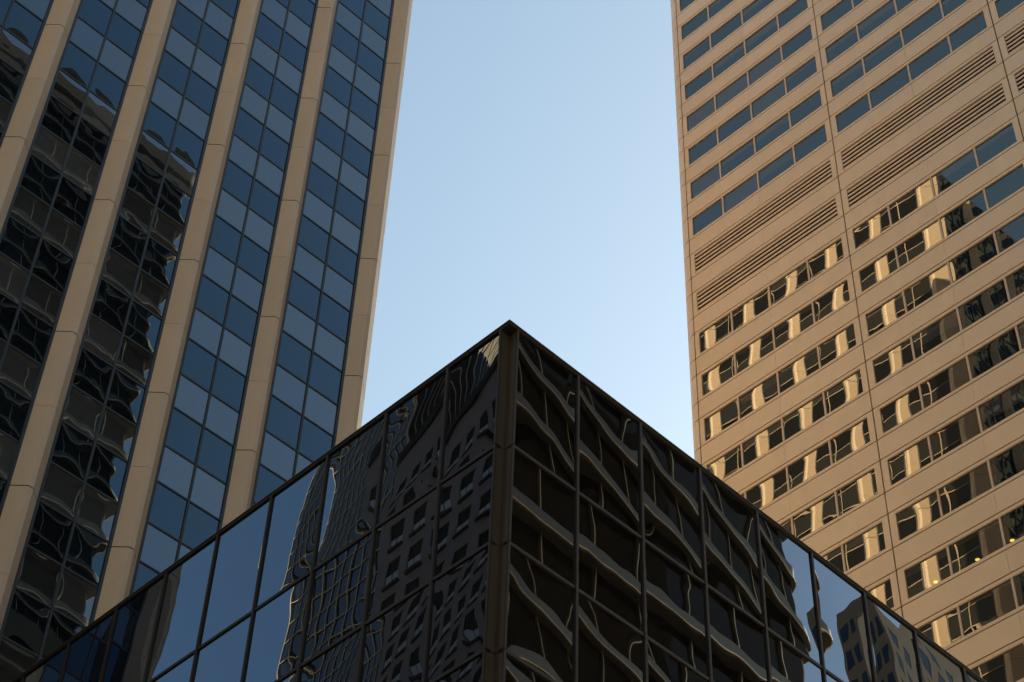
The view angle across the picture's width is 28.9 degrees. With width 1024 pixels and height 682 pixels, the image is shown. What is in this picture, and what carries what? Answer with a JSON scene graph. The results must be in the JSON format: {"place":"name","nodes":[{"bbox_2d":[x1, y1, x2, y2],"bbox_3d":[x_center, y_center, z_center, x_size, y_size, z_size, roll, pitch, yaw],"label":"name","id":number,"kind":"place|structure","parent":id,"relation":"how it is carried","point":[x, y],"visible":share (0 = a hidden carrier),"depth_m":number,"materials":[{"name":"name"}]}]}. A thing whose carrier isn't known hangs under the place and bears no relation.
{"place":"outdoors","nodes":[
{"label":"outdoors","id":0,"kind":"place"},
{"bbox_2d":[11,319,986,681],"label":"glass office block","id":1,"kind":"structure","parent":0,"point":[509,501],"depth_m":53.21,"materials":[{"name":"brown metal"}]},
{"bbox_2d":[24,646,66,681],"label":"window pane","id":2,"kind":"structure","parent":1,"relation":"in","point":[49,671],"depth_m":63.49,"materials":[{"name":"blue glass"}]},
{"bbox_2d":[61,612,113,681],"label":"window pane","id":3,"kind":"structure","parent":1,"relation":"in","point":[86,654],"depth_m":61.93,"materials":[{"name":"blue glass"}]},
{"bbox_2d":[102,576,163,681],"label":"window pane","id":4,"kind":"structure","parent":1,"relation":"in","point":[134,624],"depth_m":60.20,"materials":[{"name":"blue glass"}]},
{"bbox_2d":[145,539,215,681],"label":"window pane","id":5,"kind":"structure","parent":1,"relation":"in","point":[179,619],"depth_m":58.66,"materials":[{"name":"blue glass"}]},
{"bbox_2d":[193,615,250,681],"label":"window pane","id":6,"kind":"structure","parent":1,"relation":"in","point":[221,660],"depth_m":55.12,"materials":[{"name":"blue glass"}]},
{"bbox_2d":[199,499,269,645],"bbox_3d":[-7.999,6.674,57.447,0.015,4.268,2.422,37,-56,-28],"label":"window pane","id":7,"kind":"structure","parent":1,"relation":"in","point":[237,559],"depth_m":57.41,"materials":[{"name":"blue glass"}]},
{"bbox_2d":[244,575,309,681],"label":"window pane","id":8,"kind":"structure","parent":1,"relation":"in","point":[274,647],"depth_m":53.47,"materials":[{"name":"blue glass"}]},
{"bbox_2d":[256,459,325,606],"bbox_3d":[-6.232,5.404,56.205,0.015,4.269,2.422,37,-56,-28],"label":"window pane","id":9,"kind":"structure","parent":1,"relation":"in","point":[289,547],"depth_m":56.16,"materials":[{"name":"blue glass"}]},
{"bbox_2d":[299,629,360,681],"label":"window pane","id":10,"kind":"structure","parent":1,"relation":"in","point":[339,663],"depth_m":50.37,"materials":[{"name":"black glass"}]},
{"bbox_2d":[302,532,371,662],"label":"window pane","id":11,"kind":"structure","parent":1,"relation":"in","point":[336,606],"depth_m":52.15,"materials":[{"name":"black glass"}]},
{"bbox_2d":[315,417,383,565],"bbox_3d":[-4.463,4.136,54.962,0.012,4.269,2.422,37,-56,-28],"label":"window pane","id":12,"kind":"structure","parent":1,"relation":"in","point":[352,474],"depth_m":54.92,"materials":[{"name":"black glass"}]},
{"bbox_2d":[360,585,428,681],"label":"window pane","id":13,"kind":"structure","parent":1,"relation":"in","point":[393,647],"depth_m":48.76,"materials":[{"name":"black glass"}]},
{"bbox_2d":[366,488,436,620],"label":"window pane","id":14,"kind":"structure","parent":1,"relation":"in","point":[401,563],"depth_m":50.90,"materials":[{"name":"black glass"}]},
{"bbox_2d":[376,372,445,524],"bbox_3d":[-2.696,2.866,53.720,0.015,4.268,2.422,37,-56,-28],"label":"window pane","id":15,"kind":"structure","parent":1,"relation":"in","point":[413,433],"depth_m":53.67,"materials":[{"name":"black glass"}]},
{"bbox_2d":[426,546,487,681],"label":"window pane","id":16,"kind":"structure","parent":1,"relation":"in","point":[456,633],"depth_m":47.34,"materials":[{"name":"black glass"}]},
{"bbox_2d":[437,654,482,681],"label":"window pane","id":17,"kind":"structure","parent":1,"relation":"in","point":[471,671],"depth_m":45.69,"materials":[{"name":"black glass"}]},
{"bbox_2d":[434,449,492,575],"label":"window pane","id":18,"kind":"structure","parent":1,"relation":"in","point":[464,503],"depth_m":49.77,"materials":[{"name":"black glass"}]},
{"bbox_2d":[441,334,498,479],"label":"window pane","id":19,"kind":"structure","parent":1,"relation":"in","point":[470,413],"depth_m":52.53,"materials":[{"name":"black glass"}]},
{"bbox_2d":[21,368,966,681],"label":"window frame","id":20,"kind":"structure","parent":1,"relation":"in","point":[577,493],"depth_m":52.98,"materials":[{"name":"brown metal"}]},
{"bbox_2d":[505,654,548,681],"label":"window pane","id":21,"kind":"structure","parent":1,"relation":"in","point":[516,671],"depth_m":45.65,"materials":[{"name":"black glass"}]},
{"bbox_2d":[507,547,573,681],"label":"window pane","id":22,"kind":"structure","parent":1,"relation":"in","point":[540,627],"depth_m":47.36,"materials":[{"name":"black glass"}]},
{"bbox_2d":[511,450,574,584],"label":"window pane","id":23,"kind":"structure","parent":1,"relation":"in","point":[543,507],"depth_m":49.77,"materials":[{"name":"black glass"}]},
{"bbox_2d":[515,333,576,487],"bbox_3d":[0.899,1.802,52.592,2.306,4.269,0.014,37,-56,-28],"label":"window pane","id":24,"kind":"structure","parent":1,"relation":"in","point":[545,429],"depth_m":52.54,"materials":[{"name":"black glass"}]},
{"bbox_2d":[579,379,640,534],"bbox_3d":[2.637,3.110,53.727,2.433,4.268,0.013,37,-56,-28],"label":"window pane","id":25,"kind":"structure","parent":1,"relation":"in","point":[609,472],"depth_m":53.68,"materials":[{"name":"black glass"}]},
{"bbox_2d":[579,496,642,631],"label":"window pane","id":26,"kind":"structure","parent":1,"relation":"in","point":[610,556],"depth_m":50.91,"materials":[{"name":"black glass"}]},
{"bbox_2d":[578,593,644,681],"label":"window pane","id":27,"kind":"structure","parent":1,"relation":"in","point":[609,650],"depth_m":48.86,"materials":[{"name":"black glass"}]},
{"bbox_2d":[642,426,703,579],"bbox_3d":[4.418,4.453,54.893,2.433,4.268,0.012,37,-56,-28],"label":"window pane","id":28,"kind":"structure","parent":1,"relation":"in","point":[672,520],"depth_m":54.85,"materials":[{"name":"black glass"}]},
{"bbox_2d":[645,543,708,676],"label":"window pane","id":29,"kind":"structure","parent":1,"relation":"in","point":[676,613],"depth_m":52.07,"materials":[{"name":"black glass"}]},
{"bbox_2d":[648,640,707,681],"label":"window pane","id":30,"kind":"structure","parent":1,"relation":"in","point":[662,667],"depth_m":50.32,"materials":[{"name":"black glass"}]},
{"bbox_2d":[701,471,763,623],"bbox_3d":[6.201,5.794,56.057,2.433,4.269,0.013,37,-56,-28],"label":"window pane","id":31,"kind":"structure","parent":1,"relation":"in","point":[732,559],"depth_m":56.01,"materials":[{"name":"black glass"}]},
{"bbox_2d":[708,588,768,681],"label":"window pane","id":32,"kind":"structure","parent":1,"relation":"in","point":[738,645],"depth_m":53.47,"materials":[{"name":"black glass"}]},
{"bbox_2d":[759,515,821,664],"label":"window pane","id":33,"kind":"structure","parent":1,"relation":"in","point":[787,572],"depth_m":57.17,"materials":[{"name":"black glass"}]},
{"bbox_2d":[768,631,822,681],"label":"window pane","id":34,"kind":"structure","parent":1,"relation":"in","point":[787,665],"depth_m":55.04,"materials":[{"name":"black glass"}]},
{"bbox_2d":[813,556,873,681],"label":"window pane","id":35,"kind":"structure","parent":1,"relation":"in","point":[846,649],"depth_m":58.46,"materials":[{"name":"blue glass"}]},
{"bbox_2d":[866,596,920,681],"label":"window pane","id":36,"kind":"structure","parent":1,"relation":"in","point":[894,649],"depth_m":60.14,"materials":[{"name":"black glass"}]},
{"bbox_2d":[917,635,963,681],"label":"window pane","id":37,"kind":"structure","parent":1,"relation":"in","point":[936,667],"depth_m":61.73,"materials":[{"name":"black glass"}]},
{"bbox_2d":[361,0,693,458],"label":"sky","id":38,"kind":"structure","parent":0,"point":[535,184],"materials":[{"name":"blue"}]},
{"label":"ground","id":39,"kind":"structure","parent":0,"visible":0},
{"bbox_2d":[0,0,412,681],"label":"office tower","id":40,"kind":"structure","parent":39,"relation":"on","point":[194,196],"depth_m":93.98,"materials":[{"name":"beige metal"}]},
{"bbox_2d":[0,59,22,103],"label":"window pane","id":41,"kind":"structure","parent":40,"relation":"in","point":[10,79],"depth_m":92.15,"materials":[{"name":"black glass"}]},
{"bbox_2d":[0,383,29,439],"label":"window pane","id":42,"kind":"structure","parent":40,"relation":"in","point":[14,408],"depth_m":81.08,"materials":[{"name":"black glass"}]},
{"bbox_2d":[0,217,39,270],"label":"window pane","id":43,"kind":"structure","parent":40,"relation":"in","point":[18,243],"depth_m":86.73,"materials":[{"name":"black glass"}]},
{"bbox_2d":[5,2,42,46],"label":"window pane","id":44,"kind":"structure","parent":40,"relation":"in","point":[20,22],"depth_m":95.24,"materials":[{"name":"blue glass"}]},
{"bbox_2d":[3,589,49,654],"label":"window pane","id":45,"kind":"structure","parent":40,"relation":"in","point":[27,619],"depth_m":75.74,"materials":[{"name":"black glass"}]},
{"bbox_2d":[10,308,51,363],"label":"window pane","id":46,"kind":"structure","parent":40,"relation":"in","point":[30,335],"depth_m":84.23,"materials":[{"name":"black glass"}]},
{"bbox_2d":[21,155,59,204],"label":"window pane","id":47,"kind":"structure","parent":40,"relation":"in","point":[38,178],"depth_m":90.06,"materials":[{"name":"black glass"}]},
{"bbox_2d":[28,502,72,563],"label":"window pane","id":48,"kind":"structure","parent":40,"relation":"in","point":[50,533],"depth_m":79.07,"materials":[{"name":"black glass"}]},
{"bbox_2d":[32,240,72,292],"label":"window pane","id":49,"kind":"structure","parent":40,"relation":"in","point":[51,265],"depth_m":87.56,"materials":[{"name":"black glass"}]},
{"bbox_2d":[41,96,78,143],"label":"window pane","id":50,"kind":"structure","parent":40,"relation":"in","point":[59,119],"depth_m":93.39,"materials":[{"name":"black glass"}]},
{"bbox_2d":[42,611,83,657],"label":"window pane","id":51,"kind":"structure","parent":40,"relation":"in","point":[61,629],"depth_m":76.71,"materials":[{"name":"black glass"}]},
{"bbox_2d":[53,177,90,226],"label":"window pane","id":52,"kind":"structure","parent":40,"relation":"in","point":[70,200],"depth_m":90.90,"materials":[{"name":"black glass"}]},
{"bbox_2d":[51,422,93,480],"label":"window pane","id":53,"kind":"structure","parent":40,"relation":"in","point":[72,451],"depth_m":82.40,"materials":[{"name":"black glass"}]},
{"bbox_2d":[61,42,95,87],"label":"window pane","id":54,"kind":"structure","parent":40,"relation":"in","point":[76,63],"depth_m":96.74,"materials":[{"name":"blue glass"}]},
{"bbox_2d":[65,524,107,584],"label":"window pane","id":55,"kind":"structure","parent":40,"relation":"in","point":[87,552],"depth_m":79.89,"materials":[{"name":"black glass"}]},
{"bbox_2d":[72,118,108,165],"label":"window pane","id":56,"kind":"structure","parent":40,"relation":"in","point":[92,143],"depth_m":94.22,"materials":[{"name":"black glass"}]},
{"bbox_2d":[73,348,112,403],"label":"window pane","id":57,"kind":"structure","parent":40,"relation":"in","point":[92,375],"depth_m":85.72,"materials":[{"name":"black glass"}]},
{"bbox_2d":[79,0,112,34],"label":"window pane","id":58,"kind":"structure","parent":40,"relation":"in","point":[94,12],"depth_m":100.00,"materials":[{"name":"blue glass"}]},
{"bbox_2d":[87,444,126,501],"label":"window pane","id":59,"kind":"structure","parent":40,"relation":"in","point":[107,471],"depth_m":83.23,"materials":[{"name":"black glass"}]},
{"bbox_2d":[90,64,124,109],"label":"window pane","id":60,"kind":"structure","parent":40,"relation":"in","point":[106,85],"depth_m":97.57,"materials":[{"name":"blue glass"}]},
{"bbox_2d":[92,280,130,331],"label":"window pane","id":61,"kind":"structure","parent":40,"relation":"in","point":[111,305],"depth_m":89.05,"materials":[{"name":"black glass"}]},
{"bbox_2d":[107,13,139,55],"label":"window pane","id":62,"kind":"structure","parent":40,"relation":"in","point":[121,32],"depth_m":100.88,"materials":[{"name":"blue glass"}]},
{"bbox_2d":[106,370,144,424],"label":"window pane","id":63,"kind":"structure","parent":40,"relation":"in","point":[125,397],"depth_m":86.57,"materials":[{"name":"black glass"}]},
{"bbox_2d":[111,217,146,265],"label":"window pane","id":64,"kind":"structure","parent":40,"relation":"in","point":[127,240],"depth_m":92.40,"materials":[{"name":"black glass"}]},
{"bbox_2d":[125,301,160,353],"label":"window pane","id":65,"kind":"structure","parent":40,"relation":"in","point":[142,327],"depth_m":89.88,"materials":[{"name":"black glass"}]},
{"bbox_2d":[128,158,161,204],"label":"window pane","id":66,"kind":"structure","parent":40,"relation":"in","point":[143,179],"depth_m":95.73,"materials":[{"name":"black glass"}]},
{"bbox_2d":[142,238,176,286],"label":"window pane","id":67,"kind":"structure","parent":40,"relation":"in","point":[158,261],"depth_m":93.21,"materials":[{"name":"black glass"}]},
{"bbox_2d":[144,103,176,147],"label":"window pane","id":68,"kind":"structure","parent":40,"relation":"in","point":[159,124],"depth_m":99.05,"materials":[{"name":"blue glass"}]},
{"bbox_2d":[149,482,186,538],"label":"window pane","id":69,"kind":"structure","parent":40,"relation":"in","point":[168,509],"depth_m":84.73,"materials":[{"name":"blue glass"}]},
{"bbox_2d":[157,178,190,225],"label":"window pane","id":70,"kind":"structure","parent":40,"relation":"in","point":[173,201],"depth_m":96.55,"materials":[{"name":"black glass"}]},
{"bbox_2d":[158,51,189,94],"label":"window pane","id":71,"kind":"structure","parent":40,"relation":"in","point":[172,71],"depth_m":102.40,"materials":[{"name":"blue glass"}]},
{"bbox_2d":[166,408,201,461],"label":"window pane","id":72,"kind":"structure","parent":40,"relation":"in","point":[184,434],"depth_m":88.06,"materials":[{"name":"blue glass"}]},
{"bbox_2d":[172,3,201,43],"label":"window pane","id":73,"kind":"structure","parent":40,"relation":"in","point":[185,21],"depth_m":105.73,"materials":[{"name":"blue glass"}]},
{"bbox_2d":[172,123,203,167],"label":"window pane","id":74,"kind":"structure","parent":40,"relation":"in","point":[186,144],"depth_m":99.88,"materials":[{"name":"blue glass"}]},
{"bbox_2d":[0,0,394,661],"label":"window frame","id":75,"kind":"structure","parent":40,"relation":"in","point":[20,441],"depth_m":94.01,"materials":[{"name":"black metal"}]},
{"bbox_2d":[182,340,215,390],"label":"window pane","id":76,"kind":"structure","parent":40,"relation":"in","point":[198,365],"depth_m":91.39,"materials":[{"name":"blue glass"}]},
{"bbox_2d":[182,503,218,548],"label":"window pane","id":77,"kind":"structure","parent":40,"relation":"in","point":[199,526],"depth_m":85.66,"materials":[{"name":"blue glass"}]},
{"bbox_2d":[186,71,215,114],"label":"window pane","id":78,"kind":"structure","parent":40,"relation":"in","point":[199,91],"depth_m":103.20,"materials":[{"name":"blue glass"}]},
{"bbox_2d":[196,276,228,323],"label":"window pane","id":79,"kind":"structure","parent":40,"relation":"in","point":[212,299],"depth_m":94.73,"materials":[{"name":"blue glass"}]},
{"bbox_2d":[199,23,227,63],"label":"window pane","id":80,"kind":"structure","parent":40,"relation":"in","point":[211,41],"depth_m":106.54,"materials":[{"name":"blue glass"}]},
{"bbox_2d":[198,429,232,481],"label":"window pane","id":81,"kind":"structure","parent":40,"relation":"in","point":[215,455],"depth_m":88.90,"materials":[{"name":"blue glass"}]},
{"bbox_2d":[210,216,241,262],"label":"window pane","id":82,"kind":"structure","parent":40,"relation":"in","point":[225,238],"depth_m":98.04,"materials":[{"name":"blue glass"}]},
{"bbox_2d":[212,360,245,410],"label":"window pane","id":83,"kind":"structure","parent":40,"relation":"in","point":[229,385],"depth_m":92.22,"materials":[{"name":"blue glass"}]},
{"bbox_2d":[223,160,252,204],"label":"window pane","id":84,"kind":"structure","parent":40,"relation":"in","point":[236,181],"depth_m":101.38,"materials":[{"name":"blue glass"}]},
{"bbox_2d":[225,296,257,344],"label":"window pane","id":85,"kind":"structure","parent":40,"relation":"in","point":[241,319],"depth_m":95.54,"materials":[{"name":"blue glass"}]},
{"bbox_2d":[235,108,263,150],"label":"window pane","id":86,"kind":"structure","parent":40,"relation":"in","point":[248,128],"depth_m":104.72,"materials":[{"name":"blue glass"}]},
{"bbox_2d":[238,236,268,282],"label":"window pane","id":87,"kind":"structure","parent":40,"relation":"in","point":[253,258],"depth_m":98.88,"materials":[{"name":"blue glass"}]},
{"bbox_2d":[246,59,273,99],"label":"window pane","id":88,"kind":"structure","parent":40,"relation":"in","point":[258,78],"depth_m":108.05,"materials":[{"name":"blue glass"}]},
{"bbox_2d":[250,180,278,223],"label":"window pane","id":89,"kind":"structure","parent":40,"relation":"in","point":[263,201],"depth_m":102.20,"materials":[{"name":"blue glass"}]},
{"bbox_2d":[256,13,282,51],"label":"window pane","id":90,"kind":"structure","parent":40,"relation":"in","point":[268,31],"depth_m":111.37,"materials":[{"name":"blue glass"}]},
{"bbox_2d":[254,465,285,501],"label":"window pane","id":91,"kind":"structure","parent":40,"relation":"in","point":[267,482],"depth_m":90.54,"materials":[{"name":"blue glass"}]},
{"bbox_2d":[261,128,288,169],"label":"window pane","id":92,"kind":"structure","parent":40,"relation":"in","point":[274,148],"depth_m":105.55,"materials":[{"name":"blue glass"}]},
{"bbox_2d":[267,396,301,449],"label":"window pane","id":93,"kind":"structure","parent":40,"relation":"in","point":[283,421],"depth_m":93.78,"materials":[{"name":"blue glass"}]},
{"bbox_2d":[271,79,297,118],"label":"window pane","id":94,"kind":"structure","parent":40,"relation":"in","point":[284,98],"depth_m":108.87,"materials":[{"name":"blue glass"}]},
{"bbox_2d":[281,32,306,70],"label":"window pane","id":95,"kind":"structure","parent":40,"relation":"in","point":[292,50],"depth_m":112.22,"materials":[{"name":"blue glass"}]},
{"bbox_2d":[278,332,311,382],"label":"window pane","id":96,"kind":"structure","parent":40,"relation":"in","point":[293,356],"depth_m":97.11,"materials":[{"name":"blue glass"}]},
{"bbox_2d":[288,272,320,319],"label":"window pane","id":97,"kind":"structure","parent":40,"relation":"in","point":[303,295],"depth_m":100.44,"materials":[{"name":"blue glass"}]},
{"bbox_2d":[298,216,328,261],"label":"window pane","id":98,"kind":"structure","parent":40,"relation":"in","point":[312,237],"depth_m":103.77,"materials":[{"name":"blue glass"}]},
{"bbox_2d":[299,418,332,460],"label":"window pane","id":99,"kind":"structure","parent":40,"relation":"in","point":[315,442],"depth_m":94.77,"materials":[{"name":"blue glass"}]},
{"bbox_2d":[308,163,336,206],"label":"window pane","id":100,"kind":"structure","parent":40,"relation":"in","point":[320,183],"depth_m":107.10,"materials":[{"name":"blue glass"}]},
{"bbox_2d":[309,354,341,403],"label":"window pane","id":101,"kind":"structure","parent":40,"relation":"in","point":[325,378],"depth_m":98.04,"materials":[{"name":"blue glass"}]},
{"bbox_2d":[316,113,344,155],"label":"window pane","id":102,"kind":"structure","parent":40,"relation":"in","point":[329,133],"depth_m":110.42,"materials":[{"name":"blue glass"}]},
{"bbox_2d":[319,293,349,340],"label":"window pane","id":103,"kind":"structure","parent":40,"relation":"in","point":[333,316],"depth_m":101.38,"materials":[{"name":"blue glass"}]},
{"bbox_2d":[324,66,351,107],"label":"window pane","id":104,"kind":"structure","parent":40,"relation":"in","point":[335,84],"depth_m":113.76,"materials":[{"name":"blue glass"}]},
{"bbox_2d":[327,236,357,282],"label":"window pane","id":105,"kind":"structure","parent":40,"relation":"in","point":[343,260],"depth_m":104.70,"materials":[{"name":"blue glass"}]},
{"bbox_2d":[332,23,358,61],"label":"window pane","id":106,"kind":"structure","parent":40,"relation":"in","point":[343,40],"depth_m":117.08,"materials":[{"name":"blue glass"}]},
{"bbox_2d":[336,183,364,227],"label":"window pane","id":107,"kind":"structure","parent":40,"relation":"in","point":[348,204],"depth_m":108.02,"materials":[{"name":"blue glass"}]},
{"bbox_2d":[343,134,370,175],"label":"window pane","id":108,"kind":"structure","parent":40,"relation":"in","point":[355,153],"depth_m":111.37,"materials":[{"name":"blue glass"}]},
{"bbox_2d":[351,87,377,127],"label":"window pane","id":109,"kind":"structure","parent":40,"relation":"in","point":[364,107],"depth_m":114.68,"materials":[{"name":"blue glass"}]},
{"bbox_2d":[358,43,383,81],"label":"window pane","id":110,"kind":"structure","parent":40,"relation":"in","point":[368,60],"depth_m":118.03,"materials":[{"name":"blue glass"}]},
{"bbox_2d":[670,0,1023,681],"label":"office tower","id":111,"kind":"structure","parent":39,"relation":"on","point":[851,173],"depth_m":127.63,"materials":[{"name":"beige concrete"}]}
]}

